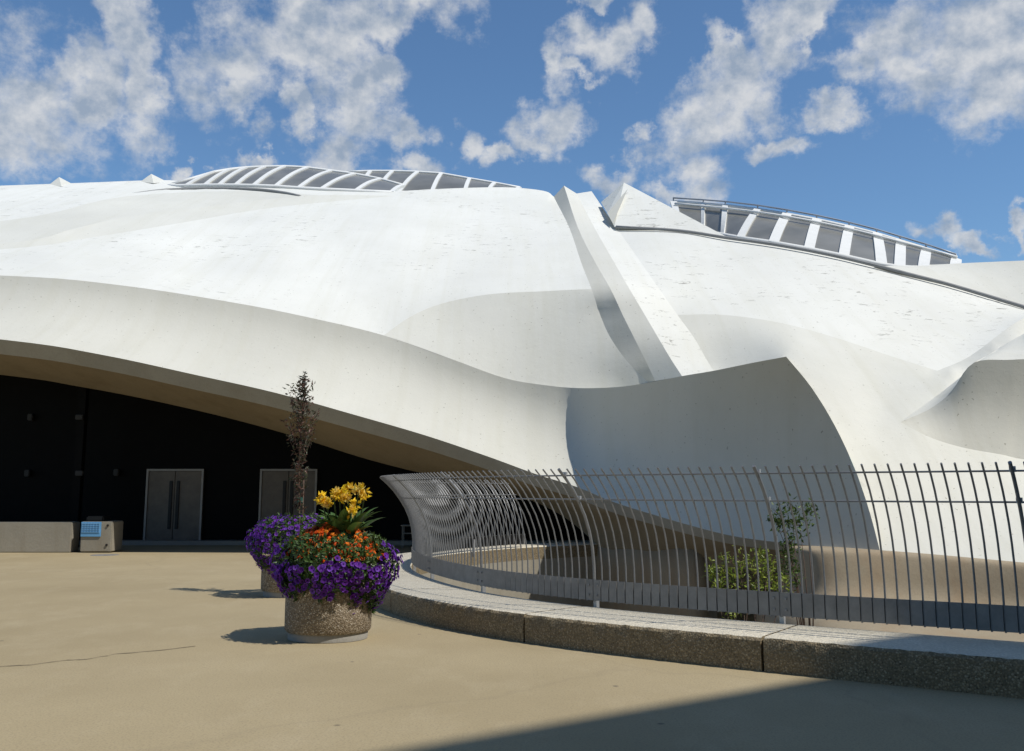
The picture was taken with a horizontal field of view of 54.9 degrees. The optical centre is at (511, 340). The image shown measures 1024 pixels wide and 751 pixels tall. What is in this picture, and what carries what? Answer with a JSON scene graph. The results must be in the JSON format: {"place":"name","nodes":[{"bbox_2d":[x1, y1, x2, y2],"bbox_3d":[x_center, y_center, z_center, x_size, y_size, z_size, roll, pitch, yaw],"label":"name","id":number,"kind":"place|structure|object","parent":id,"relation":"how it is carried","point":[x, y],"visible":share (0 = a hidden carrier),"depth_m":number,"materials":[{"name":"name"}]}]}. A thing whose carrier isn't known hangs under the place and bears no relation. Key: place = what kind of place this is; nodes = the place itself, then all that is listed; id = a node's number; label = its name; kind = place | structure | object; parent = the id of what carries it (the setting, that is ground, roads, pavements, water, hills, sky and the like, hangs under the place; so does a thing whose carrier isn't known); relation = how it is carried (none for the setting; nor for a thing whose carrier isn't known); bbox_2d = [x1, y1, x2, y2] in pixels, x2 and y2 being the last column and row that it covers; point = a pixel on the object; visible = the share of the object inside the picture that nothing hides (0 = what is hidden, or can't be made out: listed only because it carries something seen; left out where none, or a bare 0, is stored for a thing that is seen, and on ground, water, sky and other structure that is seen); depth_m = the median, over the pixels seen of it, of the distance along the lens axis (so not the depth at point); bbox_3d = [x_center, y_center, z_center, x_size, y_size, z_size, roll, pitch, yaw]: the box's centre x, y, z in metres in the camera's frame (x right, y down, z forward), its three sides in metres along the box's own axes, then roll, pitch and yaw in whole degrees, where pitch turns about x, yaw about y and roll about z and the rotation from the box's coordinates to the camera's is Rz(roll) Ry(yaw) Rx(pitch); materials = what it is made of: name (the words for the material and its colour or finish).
{"place":"outdoors","nodes":[
{"label":"outdoors","id":0,"kind":"place"},
{"bbox_2d":[401,525,411,547],"bbox_3d":[-2.894,5.573,27.979,0.500,0.635,0.500,0,-9,0],"label":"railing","id":1,"kind":"object","parent":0,"point":[403,533],"visible":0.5,"depth_m":27.79,"materials":[{"name":"grey metal"}]},
{"bbox_2d":[0,492,1023,750],"bbox_3d":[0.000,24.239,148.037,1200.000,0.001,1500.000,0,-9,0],"label":"ground","id":2,"kind":"structure","parent":0,"point":[242,674],"depth_m":7.97,"materials":[{"name":"concrete"}]},
{"bbox_2d":[0,522,79,552],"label":"concrete bench wall","id":3,"kind":"structure","parent":2,"relation":"on","point":[39,537],"depth_m":25.72,"materials":[{"name":"grey concrete"}]},
{"bbox_2d":[80,516,122,551],"bbox_3d":[-10.832,5.109,26.004,0.819,0.915,0.796,0,-9,0],"label":"litter bin","id":4,"kind":"object","parent":2,"relation":"on","point":[101,534],"visible":1,"depth_m":25.65,"materials":[{"name":"concrete"}]},
{"bbox_2d":[12,646,190,665],"bbox_3d":[-4.112,3.063,9.486,2.233,0.001,0.162,7,-11,-38],"label":"pavement crack","id":5,"kind":"object","parent":2,"relation":"on","point":[100,656],"visible":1,"depth_m":9.57,"materials":[{"name":"concrete"}]},
{"bbox_2d":[90,554,118,555],"bbox_3d":[-10.205,5.396,24.672,0.680,0.026,0.680,0,-9,0],"label":"manhole cover","id":6,"kind":"object","parent":2,"relation":"on","point":[104,554],"visible":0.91,"depth_m":24.66,"materials":[{"name":"metal"}]},
{"bbox_2d":[261,554,320,597],"bbox_3d":[-3.400,3.636,15.246,0.944,0.608,0.884,0,-9,0],"label":"planter","id":7,"kind":"object","parent":2,"relation":"on","point":[269,587],"visible":0.21,"depth_m":14.89,"materials":[{"name":"grey concrete"}]},
{"bbox_2d":[244,512,324,574],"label":"petunia plants","id":8,"kind":"object","parent":7,"relation":"in","point":[259,543],"visible":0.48,"depth_m":14.90,"materials":[{"name":"purple plant"}]},
{"bbox_2d":[280,371,319,528],"bbox_3d":[-3.350,1.930,15.510,0.637,2.970,0.567,3,-9,-18],"label":"young tree","id":9,"kind":"object","parent":7,"relation":"on","point":[302,401],"visible":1,"depth_m":15.53,"materials":[{"name":"brown plant"}]},
{"bbox_2d":[284,578,371,642],"bbox_3d":[-2.020,2.964,10.847,0.944,0.608,0.884,0,-9,0],"label":"planter","id":10,"kind":"object","parent":2,"relation":"on","point":[309,618],"visible":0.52,"depth_m":10.46,"materials":[{"name":"grey concrete"}]},
{"bbox_2d":[280,522,385,565],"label":"marigold plants","id":11,"kind":"object","parent":10,"relation":"in","point":[317,530],"visible":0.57,"depth_m":10.68,"materials":[{"name":"orange plant"}]},
{"bbox_2d":[269,530,403,613],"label":"petunia plants","id":12,"kind":"object","parent":10,"relation":"in","point":[343,575],"visible":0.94,"depth_m":10.49,"materials":[{"name":"purple plant"}]},
{"bbox_2d":[310,482,385,541],"bbox_3d":[-1.849,1.930,10.958,0.838,0.704,0.863,0,-9,0],"label":"canna lily","id":13,"kind":"object","parent":10,"relation":"in","point":[344,520],"visible":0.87,"depth_m":10.79,"materials":[{"name":"yellow plant"}]},
{"bbox_2d":[0,165,1023,641],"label":"arena building","id":14,"kind":"structure","parent":2,"relation":"on","point":[162,341],"depth_m":27.61,"materials":[{"name":"grey concrete"}]},
{"bbox_2d":[143,469,204,539],"bbox_3d":[-10.270,4.996,29.919,1.740,2.140,0.100,0,-9,0],"label":"door","id":15,"kind":"structure","parent":14,"relation":"in","point":[162,486],"depth_m":29.90,"materials":[{"name":"metal"}]},
{"bbox_2d":[258,469,317,539],"bbox_3d":[-6.810,4.996,29.919,1.740,2.140,0.100,0,-9,0],"label":"door","id":16,"kind":"structure","parent":14,"relation":"in","point":[274,496],"depth_m":29.95,"materials":[{"name":"metal"}]},
{"bbox_2d":[354,542,1023,698],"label":"wall","id":17,"kind":"structure","parent":2,"relation":"on","point":[990,667],"depth_m":9.27,"materials":[{"name":"grey concrete"}]},
{"bbox_2d":[380,461,1023,633],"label":"steel fence","id":18,"kind":"object","parent":17,"relation":"on","point":[408,491],"visible":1,"depth_m":10.30,"materials":[{"name":"grey metal"}]},
{"label":"pit floor","id":19,"kind":"structure","parent":0,"visible":0},
{"bbox_2d":[421,556,776,620],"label":"pit walls","id":20,"kind":"structure","parent":19,"relation":"on","point":[564,600],"depth_m":23.57,"materials":[{"name":"concrete"}]},
{"bbox_2d":[703,545,795,622],"bbox_3d":[3.305,4.380,13.611,1.197,3.059,0.986,2,-9,-16],"label":"shrub","id":21,"kind":"object","parent":19,"relation":"on","point":[730,568],"visible":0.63,"depth_m":13.83,"materials":[{"name":"green plant"}]},
{"bbox_2d":[766,493,819,625],"bbox_3d":[4.343,3.892,14.805,0.973,3.186,0.603,5,-10,-27],"label":"sapling","id":22,"kind":"object","parent":19,"relation":"on","point":[778,522],"visible":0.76,"depth_m":14.85,"materials":[{"name":"green plant"}]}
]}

